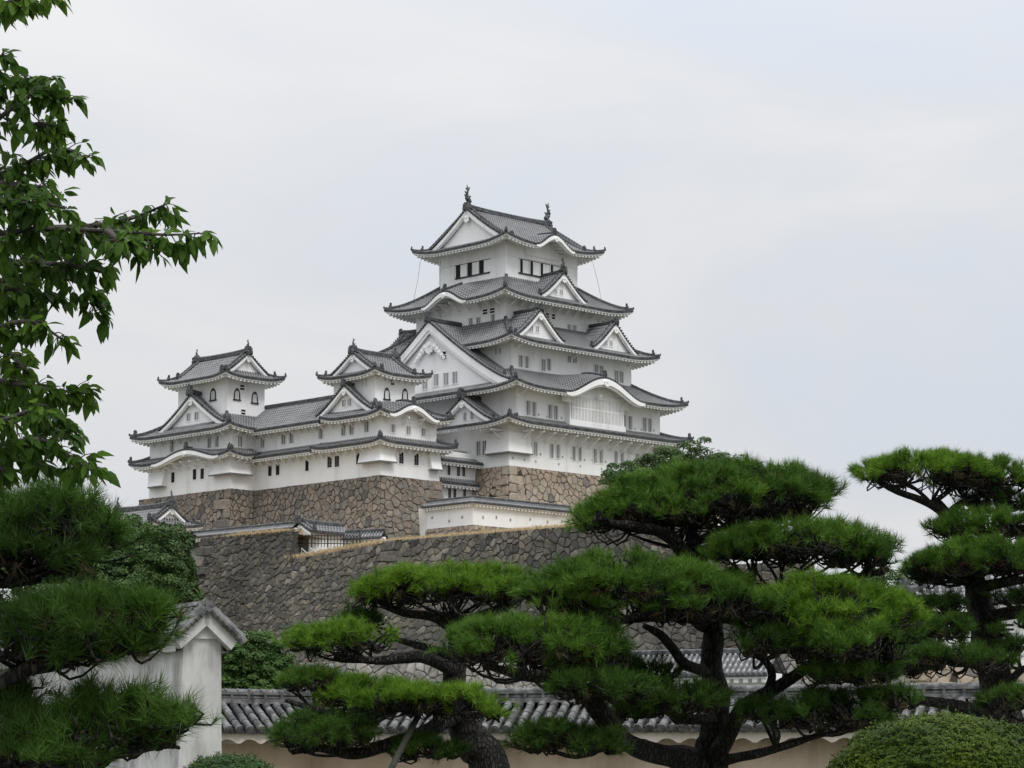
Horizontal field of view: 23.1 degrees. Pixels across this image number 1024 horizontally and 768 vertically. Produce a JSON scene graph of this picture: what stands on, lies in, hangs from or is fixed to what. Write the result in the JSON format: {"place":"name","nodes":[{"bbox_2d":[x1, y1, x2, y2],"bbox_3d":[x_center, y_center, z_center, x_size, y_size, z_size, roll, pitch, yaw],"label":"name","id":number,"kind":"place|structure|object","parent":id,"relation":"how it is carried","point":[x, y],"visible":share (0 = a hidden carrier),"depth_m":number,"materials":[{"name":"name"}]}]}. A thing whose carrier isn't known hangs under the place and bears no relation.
{"place":"outdoors","nodes":[
{"label":"outdoors","id":0,"kind":"place"},
{"bbox_2d":[194,534,322,546],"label":"terrace ground","id":1,"kind":"structure","parent":0,"point":[299,536],"depth_m":261.08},
{"bbox_2d":[113,490,205,563],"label":"turret","id":2,"kind":"object","parent":1,"relation":"on","point":[168,512],"visible":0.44,"depth_m":289.69,"materials":[{"name":"white paint"}]},
{"bbox_2d":[138,475,443,538],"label":"stone base","id":3,"kind":"object","parent":1,"relation":"on","point":[391,505],"visible":0.41,"depth_m":297.03,"materials":[{"name":"brown"}]},
{"bbox_2d":[127,340,286,498],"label":"keep","id":4,"kind":"structure","parent":3,"relation":"on","point":[198,441],"depth_m":310.94,"materials":[{"name":"white paint"}]},
{"bbox_2d":[169,440,174,452],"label":"window","id":5,"kind":"structure","parent":4,"relation":"in","point":[171,448],"depth_m":314.56,"materials":[{"name":"white paint"}]},
{"bbox_2d":[170,471,175,483],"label":"window","id":6,"kind":"structure","parent":4,"relation":"in","point":[172,478],"depth_m":313.79,"materials":[{"name":"black paint"}]},
{"bbox_2d":[186,412,190,421],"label":"window","id":7,"kind":"structure","parent":4,"relation":"in","point":[188,415],"depth_m":312.19,"materials":[{"name":"white paint"}]},
{"bbox_2d":[192,468,196,480],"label":"window","id":8,"kind":"structure","parent":4,"relation":"in","point":[194,471],"depth_m":310.67,"materials":[{"name":"black paint"}]},
{"bbox_2d":[194,411,198,420],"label":"window","id":9,"kind":"structure","parent":4,"relation":"in","point":[196,413],"depth_m":311.05,"materials":[{"name":"white paint"}]},
{"bbox_2d":[200,467,204,479],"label":"window","id":10,"kind":"structure","parent":4,"relation":"in","point":[202,470],"depth_m":309.53,"materials":[{"name":"black paint"}]},
{"bbox_2d":[206,436,211,448],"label":"window","id":11,"kind":"structure","parent":4,"relation":"in","point":[209,442],"depth_m":309.16,"materials":[{"name":"white paint"}]},
{"bbox_2d":[209,388,216,401],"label":"window","id":12,"kind":"structure","parent":4,"relation":"in","point":[213,393],"depth_m":310.82,"materials":[{"name":"white paint"}]},
{"bbox_2d":[214,435,219,447],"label":"window","id":13,"kind":"structure","parent":4,"relation":"in","point":[216,441],"depth_m":308.10,"materials":[{"name":"white paint"}]},
{"bbox_2d":[233,388,240,400],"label":"window","id":14,"kind":"structure","parent":4,"relation":"in","point":[236,393],"depth_m":309.91,"materials":[{"name":"white paint"}]},
{"bbox_2d":[237,435,242,447],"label":"window","id":15,"kind":"structure","parent":4,"relation":"in","point":[239,438],"depth_m":306.90,"materials":[{"name":"white paint"}]},
{"bbox_2d":[251,392,258,403],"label":"window","id":16,"kind":"structure","parent":4,"relation":"in","point":[254,400],"depth_m":311.81,"materials":[{"name":"white paint"}]},
{"bbox_2d":[245,395,333,490],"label":"connecting corridor","id":17,"kind":"object","parent":3,"relation":"on","point":[287,435],"visible":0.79,"depth_m":304.20,"materials":[{"name":"white paint"}]},
{"bbox_2d":[260,436,265,448],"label":"window","id":18,"kind":"structure","parent":17,"relation":"in","point":[262,442],"depth_m":307.42,"materials":[{"name":"white paint"}]},
{"bbox_2d":[267,464,272,476],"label":"window","id":19,"kind":"structure","parent":17,"relation":"in","point":[269,469],"depth_m":305.93,"materials":[{"name":"black paint"}]},
{"bbox_2d":[275,463,279,475],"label":"window","id":20,"kind":"structure","parent":17,"relation":"in","point":[277,468],"depth_m":304.88,"materials":[{"name":"black paint"}]},
{"bbox_2d":[281,433,286,445],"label":"window","id":21,"kind":"structure","parent":17,"relation":"in","point":[283,439],"depth_m":304.66,"materials":[{"name":"white paint"}]},
{"bbox_2d":[288,432,293,444],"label":"window","id":22,"kind":"structure","parent":17,"relation":"in","point":[290,437],"depth_m":303.77,"materials":[{"name":"white paint"}]},
{"bbox_2d":[304,460,308,471],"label":"window","id":23,"kind":"structure","parent":17,"relation":"in","point":[307,463],"depth_m":301.04,"materials":[{"name":"black paint"}]},
{"bbox_2d":[318,427,323,439],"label":"window","id":24,"kind":"structure","parent":17,"relation":"in","point":[320,432],"depth_m":299.79,"materials":[{"name":"white paint"}]},
{"bbox_2d":[310,338,458,482],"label":"keep","id":25,"kind":"structure","parent":3,"relation":"on","point":[375,417],"depth_m":295.90,"materials":[{"name":"white paint"}]},
{"bbox_2d":[327,455,332,468],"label":"window","id":26,"kind":"structure","parent":25,"relation":"in","point":[329,460],"depth_m":298.04,"materials":[{"name":"black paint"}]},
{"bbox_2d":[334,455,339,467],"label":"window","id":27,"kind":"structure","parent":25,"relation":"in","point":[336,458],"depth_m":297.17,"materials":[{"name":"black paint"}]},
{"bbox_2d":[340,424,346,436],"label":"window","id":28,"kind":"structure","parent":25,"relation":"in","point":[343,431],"depth_m":296.80,"materials":[{"name":"white paint"}]},
{"bbox_2d":[348,423,354,435],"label":"window","id":29,"kind":"structure","parent":25,"relation":"in","point":[351,430],"depth_m":295.79,"materials":[{"name":"white paint"}]},
{"bbox_2d":[364,420,369,432],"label":"window","id":30,"kind":"structure","parent":25,"relation":"in","point":[366,423],"depth_m":293.92,"materials":[{"name":"white paint"}]},
{"bbox_2d":[383,388,390,400],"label":"window","id":31,"kind":"structure","parent":25,"relation":"in","point":[386,392],"depth_m":296.01,"materials":[{"name":"white paint"}]},
{"bbox_2d":[390,420,395,433],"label":"window","id":32,"kind":"structure","parent":25,"relation":"in","point":[392,426],"depth_m":293.42,"materials":[{"name":"white paint"}]},
{"bbox_2d":[398,451,403,464],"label":"window","id":33,"kind":"structure","parent":25,"relation":"in","point":[400,456],"depth_m":293.78,"materials":[{"name":"black paint"}]},
{"bbox_2d":[402,388,407,398],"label":"window","id":34,"kind":"structure","parent":25,"relation":"in","point":[404,393],"depth_m":298.04,"materials":[{"name":"white paint"}]},
{"bbox_2d":[405,422,410,435],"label":"window","id":35,"kind":"structure","parent":25,"relation":"in","point":[407,429],"depth_m":295.07,"materials":[{"name":"white paint"}]},
{"bbox_2d":[413,453,418,465],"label":"window","id":36,"kind":"structure","parent":25,"relation":"in","point":[415,458],"depth_m":295.43,"materials":[{"name":"black paint"}]},
{"bbox_2d":[420,424,425,436],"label":"window","id":37,"kind":"structure","parent":25,"relation":"in","point":[422,430],"depth_m":296.73,"materials":[{"name":"white paint"}]},
{"bbox_2d":[439,450,483,497],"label":"connecting corridor","id":38,"kind":"object","parent":3,"relation":"on","point":[457,476],"visible":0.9,"depth_m":303.26,"materials":[{"name":"white paint"}]},
{"bbox_2d":[447,487,451,497],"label":"window","id":39,"kind":"structure","parent":38,"relation":"in","point":[449,490],"depth_m":302.22,"materials":[{"name":"white paint"}]},
{"bbox_2d":[456,466,460,476],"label":"window","id":40,"kind":"structure","parent":38,"relation":"in","point":[458,468],"depth_m":303.70,"materials":[{"name":"white paint"}]},
{"bbox_2d":[461,467,465,476],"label":"window","id":41,"kind":"structure","parent":38,"relation":"in","point":[463,469],"depth_m":304.29,"materials":[{"name":"white paint"}]},
{"bbox_2d":[296,533,360,547],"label":"picket fence","id":42,"kind":"object","parent":1,"relation":"on","point":[328,539],"visible":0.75,"depth_m":256.71,"materials":[{"name":"grey"}]},
{"bbox_2d":[0,0,1023,600],"label":"sky","id":43,"kind":"structure","parent":0,"point":[811,212],"materials":[{"name":"white"}]},
{"bbox_2d":[843,677,903,683],"bbox_3d":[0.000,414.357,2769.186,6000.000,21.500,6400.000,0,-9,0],"label":"ground","id":44,"kind":"structure","parent":0,"point":[902,679],"depth_m":275.81,"materials":[{"name":"grey"}]},
{"bbox_2d":[0,521,96,601],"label":"broadleaf tree","id":45,"kind":"object","parent":44,"relation":"on","point":[19,589],"visible":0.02,"depth_m":253.12,"materials":[{"name":"green plant"}]},
{"bbox_2d":[0,0,222,497],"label":"cherry tree","id":46,"kind":"object","parent":44,"relation":"on","point":[28,221],"visible":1,"depth_m":13.09,"materials":[{"name":"green plant"}]},
{"bbox_2d":[0,464,234,767],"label":"pine tree","id":47,"kind":"object","parent":44,"relation":"on","point":[86,718],"visible":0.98,"depth_m":13.96,"materials":[{"name":"green plant"}]},
{"bbox_2d":[0,598,246,767],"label":"garden wall","id":48,"kind":"structure","parent":44,"relation":"on","point":[215,632],"depth_m":43.99,"materials":[{"name":"white paint"}]},
{"bbox_2d":[66,512,196,602],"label":"broadleaf tree","id":49,"kind":"object","parent":44,"relation":"on","point":[171,565],"visible":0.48,"depth_m":243.08,"materials":[{"name":"green plant"}]},
{"bbox_2d":[145,521,205,602],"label":"broadleaf tree","id":50,"kind":"object","parent":44,"relation":"on","point":[184,556],"visible":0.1,"depth_m":251.16,"materials":[{"name":"green plant"}]},
{"bbox_2d":[183,750,276,767],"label":"shrub","id":51,"kind":"object","parent":44,"relation":"on","point":[219,760],"visible":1,"depth_m":29.43,"materials":[{"name":"green plant"}]},
{"bbox_2d":[221,630,297,689],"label":"broadleaf tree","id":52,"kind":"object","parent":44,"relation":"on","point":[258,666],"visible":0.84,"depth_m":76.92,"materials":[{"name":"green plant"}]},
{"bbox_2d":[221,688,310,767],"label":"garden wall","id":53,"kind":"structure","parent":44,"relation":"on","point":[254,711],"depth_m":55.89,"materials":[{"name":"grey tile"}]},
{"bbox_2d":[261,557,534,767],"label":"pine tree","id":54,"kind":"object","parent":44,"relation":"on","point":[454,703],"visible":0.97,"depth_m":26.48,"materials":[{"name":"green plant"}]},
{"bbox_2d":[388,714,421,767],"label":"prop pole","id":55,"kind":"object","parent":44,"relation":"on","point":[404,743],"visible":0.89,"depth_m":25.91,"materials":[{"name":"grey wood"}]},
{"bbox_2d":[195,515,728,670],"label":"terrace wall","id":56,"kind":"structure","parent":44,"relation":"on","point":[245,583],"depth_m":245.81,"materials":[{"name":"grey stone"}]},
{"bbox_2d":[186,521,298,558],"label":"roofed wall","id":57,"kind":"structure","parent":56,"relation":"on","point":[200,534],"depth_m":268.33,"materials":[{"name":"white paint"}]},
{"bbox_2d":[214,515,718,560],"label":"dry grass","id":58,"kind":"structure","parent":56,"relation":"on","point":[353,545],"depth_m":246.24,"materials":[{"name":"beige plant"}]},
{"bbox_2d":[292,515,346,553],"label":"gatehouse","id":59,"kind":"object","parent":58,"relation":"on","point":[308,526],"visible":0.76,"depth_m":263.18,"materials":[{"name":"grey tile"}]},
{"bbox_2d":[298,654,812,688],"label":"stone retaining wall","id":60,"kind":"structure","parent":44,"relation":"on","point":[421,670],"depth_m":189.30,"materials":[{"name":"grey"}]},
{"bbox_2d":[305,682,1023,767],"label":"garden wall","id":61,"kind":"structure","parent":44,"relation":"on","point":[815,753],"depth_m":53.87,"materials":[{"name":"grey tile"}]},
{"bbox_2d":[598,436,744,487],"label":"broadleaf tree","id":62,"kind":"object","parent":44,"relation":"on","point":[656,457],"visible":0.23,"depth_m":272.09,"materials":[{"name":"green plant"}]},
{"bbox_2d":[422,449,935,767],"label":"pine tree","id":63,"kind":"object","parent":44,"relation":"on","point":[813,629],"visible":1,"depth_m":22.76,"materials":[{"name":"green plant"}]},
{"bbox_2d":[628,648,787,684],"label":"roofed wall","id":64,"kind":"structure","parent":44,"relation":"on","point":[736,670],"depth_m":145.44,"materials":[{"name":"grey tile"}]},
{"bbox_2d":[695,561,829,683],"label":"stone retaining wall","id":65,"kind":"structure","parent":44,"relation":"on","point":[765,573],"depth_m":211.28,"materials":[{"name":"grey stone"}]},
{"bbox_2d":[834,567,916,683],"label":"broadleaf tree","id":66,"kind":"object","parent":44,"relation":"on","point":[896,577],"visible":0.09,"depth_m":198.14,"materials":[{"name":"green plant"}]},
{"bbox_2d":[825,703,1023,767],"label":"shrub","id":67,"kind":"object","parent":44,"relation":"on","point":[945,739],"visible":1,"depth_m":18.35,"materials":[{"name":"green plant"}]},
{"bbox_2d":[844,443,1023,741],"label":"pine tree","id":68,"kind":"object","parent":44,"relation":"on","point":[978,549],"visible":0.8,"depth_m":29.36,"materials":[{"name":"green plant"}]},
{"bbox_2d":[904,666,1023,700],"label":"stone base","id":69,"kind":"object","parent":44,"relation":"on","point":[969,676],"visible":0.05,"depth_m":128.57,"materials":[{"name":"grey"}]},
{"bbox_2d":[895,573,1023,665],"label":"storehouse","id":70,"kind":"structure","parent":69,"relation":"on","point":[915,587],"depth_m":129.49,"materials":[{"name":"white paint"}]},
{"bbox_2d":[1004,622,1015,632],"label":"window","id":71,"kind":"structure","parent":70,"relation":"in","point":[1011,628],"depth_m":129.06,"materials":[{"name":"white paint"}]},
{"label":"terrace ground","id":72,"kind":"structure","parent":0,"visible":0},
{"bbox_2d":[342,528,388,545],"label":"roofed wall","id":73,"kind":"structure","parent":72,"relation":"on","point":[375,534],"depth_m":257.10,"materials":[{"name":"grey tile"}]},
{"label":"terrace ground","id":74,"kind":"structure","parent":0,"visible":0},
{"bbox_2d":[425,525,510,535],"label":"stone base","id":75,"kind":"object","parent":74,"relation":"on","point":[455,529],"visible":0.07,"depth_m":285.77,"materials":[{"name":"grey stone"}]},
{"bbox_2d":[418,495,572,535],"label":"roofed wall","id":76,"kind":"structure","parent":75,"relation":"on","point":[472,510],"depth_m":287.87,"materials":[{"name":"white paint"}]},
{"bbox_2d":[472,465,612,522],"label":"stone base","id":77,"kind":"object","parent":74,"relation":"on","point":[533,484],"visible":0.16,"depth_m":304.55,"materials":[{"name":"brown"}]},
{"bbox_2d":[378,185,693,475],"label":"castle keep","id":78,"kind":"structure","parent":77,"relation":"on","point":[517,342],"depth_m":314.87,"materials":[{"name":"white paint"}]},
{"bbox_2d":[422,380,428,389],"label":"window","id":79,"kind":"structure","parent":78,"relation":"in","point":[425,386],"depth_m":314.87,"materials":[{"name":"white paint"}]},
{"bbox_2d":[433,373,439,386],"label":"window","id":80,"kind":"structure","parent":78,"relation":"in","point":[436,377],"depth_m":313.60,"materials":[{"name":"white paint"}]},
{"bbox_2d":[443,372,449,385],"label":"window","id":81,"kind":"structure","parent":78,"relation":"in","point":[446,375],"depth_m":312.27,"materials":[{"name":"white paint"}]},
{"bbox_2d":[451,370,457,384],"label":"window","id":82,"kind":"structure","parent":78,"relation":"in","point":[454,374],"depth_m":311.28,"materials":[{"name":"white paint"}]},
{"bbox_2d":[462,411,467,421],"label":"window","id":83,"kind":"structure","parent":78,"relation":"in","point":[464,414],"depth_m":306.53,"materials":[{"name":"white paint"}]},
{"bbox_2d":[469,411,474,420],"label":"window","id":84,"kind":"structure","parent":78,"relation":"in","point":[471,415],"depth_m":305.70,"materials":[{"name":"white paint"}]},
{"bbox_2d":[454,259,490,279],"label":"window","id":85,"kind":"structure","parent":78,"relation":"in","point":[481,267],"depth_m":321.79,"materials":[{"name":"white paint"}]},
{"bbox_2d":[475,440,480,456],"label":"window","id":86,"kind":"structure","parent":78,"relation":"in","point":[477,443],"depth_m":306.08,"materials":[{"name":"white paint"}]},
{"bbox_2d":[481,440,487,455],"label":"window","id":87,"kind":"structure","parent":78,"relation":"in","point":[483,442],"depth_m":305.48,"materials":[{"name":"white paint"}]},
{"bbox_2d":[518,354,523,367],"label":"window","id":88,"kind":"structure","parent":78,"relation":"in","point":[520,357],"depth_m":309.61,"materials":[{"name":"white paint"}]},
{"bbox_2d":[524,355,529,368],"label":"window","id":89,"kind":"structure","parent":78,"relation":"in","point":[526,358],"depth_m":310.37,"materials":[{"name":"white paint"}]},
{"bbox_2d":[525,400,530,415],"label":"window","id":90,"kind":"structure","parent":78,"relation":"in","point":[527,402],"depth_m":305.33,"materials":[{"name":"white paint"}]},
{"bbox_2d":[531,401,536,417],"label":"window","id":91,"kind":"structure","parent":78,"relation":"in","point":[533,403],"depth_m":306.08,"materials":[{"name":"white paint"}]},
{"bbox_2d":[533,441,537,456],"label":"window","id":92,"kind":"structure","parent":78,"relation":"in","point":[535,444],"depth_m":305.48,"materials":[{"name":"white paint"}]},
{"bbox_2d":[518,259,559,277],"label":"window","id":93,"kind":"structure","parent":78,"relation":"in","point":[526,267],"depth_m":320.92,"materials":[{"name":"white paint"}]},
{"bbox_2d":[540,358,545,371],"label":"window","id":94,"kind":"structure","parent":78,"relation":"in","point":[542,360],"depth_m":312.27,"materials":[{"name":"white paint"}]},
{"bbox_2d":[546,358,551,371],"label":"window","id":95,"kind":"structure","parent":78,"relation":"in","point":[548,360],"depth_m":313.11,"materials":[{"name":"white paint"}]},
{"bbox_2d":[547,403,552,419],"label":"window","id":96,"kind":"structure","parent":78,"relation":"in","point":[549,406],"depth_m":307.95,"materials":[{"name":"white paint"}]},
{"bbox_2d":[549,443,554,458],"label":"window","id":97,"kind":"structure","parent":78,"relation":"in","point":[551,445],"depth_m":307.42,"materials":[{"name":"white paint"}]},
{"bbox_2d":[553,405,558,420],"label":"window","id":98,"kind":"structure","parent":78,"relation":"in","point":[555,407],"depth_m":308.70,"materials":[{"name":"white paint"}]},
{"bbox_2d":[555,444,560,459],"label":"window","id":99,"kind":"structure","parent":78,"relation":"in","point":[557,447],"depth_m":308.18,"materials":[{"name":"white paint"}]},
{"bbox_2d":[571,445,576,461],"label":"window","id":100,"kind":"structure","parent":78,"relation":"in","point":[573,448],"depth_m":310.14,"materials":[{"name":"white paint"}]},
{"bbox_2d":[577,446,582,461],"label":"window","id":101,"kind":"structure","parent":78,"relation":"in","point":[579,450],"depth_m":310.90,"materials":[{"name":"white paint"}]},
{"bbox_2d":[592,448,597,463],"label":"window","id":102,"kind":"structure","parent":78,"relation":"in","point":[594,450],"depth_m":312.80,"materials":[{"name":"white paint"}]},
{"bbox_2d":[593,364,598,372],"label":"window","id":103,"kind":"structure","parent":78,"relation":"in","point":[595,366],"depth_m":319.05,"materials":[{"name":"white paint"}]},
{"bbox_2d":[598,448,603,463],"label":"window","id":104,"kind":"structure","parent":78,"relation":"in","point":[600,453],"depth_m":313.49,"materials":[{"name":"white paint"}]},
{"bbox_2d":[613,450,618,465],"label":"window","id":105,"kind":"structure","parent":78,"relation":"in","point":[615,453],"depth_m":315.48,"materials":[{"name":"white paint"}]},
{"bbox_2d":[614,369,618,382],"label":"window","id":106,"kind":"structure","parent":78,"relation":"in","point":[616,372],"depth_m":321.63,"materials":[{"name":"white paint"}]},
{"bbox_2d":[619,370,623,383],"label":"window","id":107,"kind":"structure","parent":78,"relation":"in","point":[621,373],"depth_m":322.18,"materials":[{"name":"white paint"}]},
{"bbox_2d":[619,451,624,466],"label":"window","id":108,"kind":"structure","parent":78,"relation":"in","point":[621,456],"depth_m":316.26,"materials":[{"name":"white paint"}]},
{"bbox_2d":[627,415,632,430],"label":"window","id":109,"kind":"structure","parent":78,"relation":"in","point":[629,418],"depth_m":318.00,"materials":[{"name":"white paint"}]},
{"bbox_2d":[642,417,646,431],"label":"window","id":110,"kind":"structure","parent":78,"relation":"in","point":[644,419],"depth_m":319.83,"materials":[{"name":"white paint"}]},
{"bbox_2d":[647,417,652,432],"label":"window","id":111,"kind":"structure","parent":78,"relation":"in","point":[649,420],"depth_m":320.53,"materials":[{"name":"white paint"}]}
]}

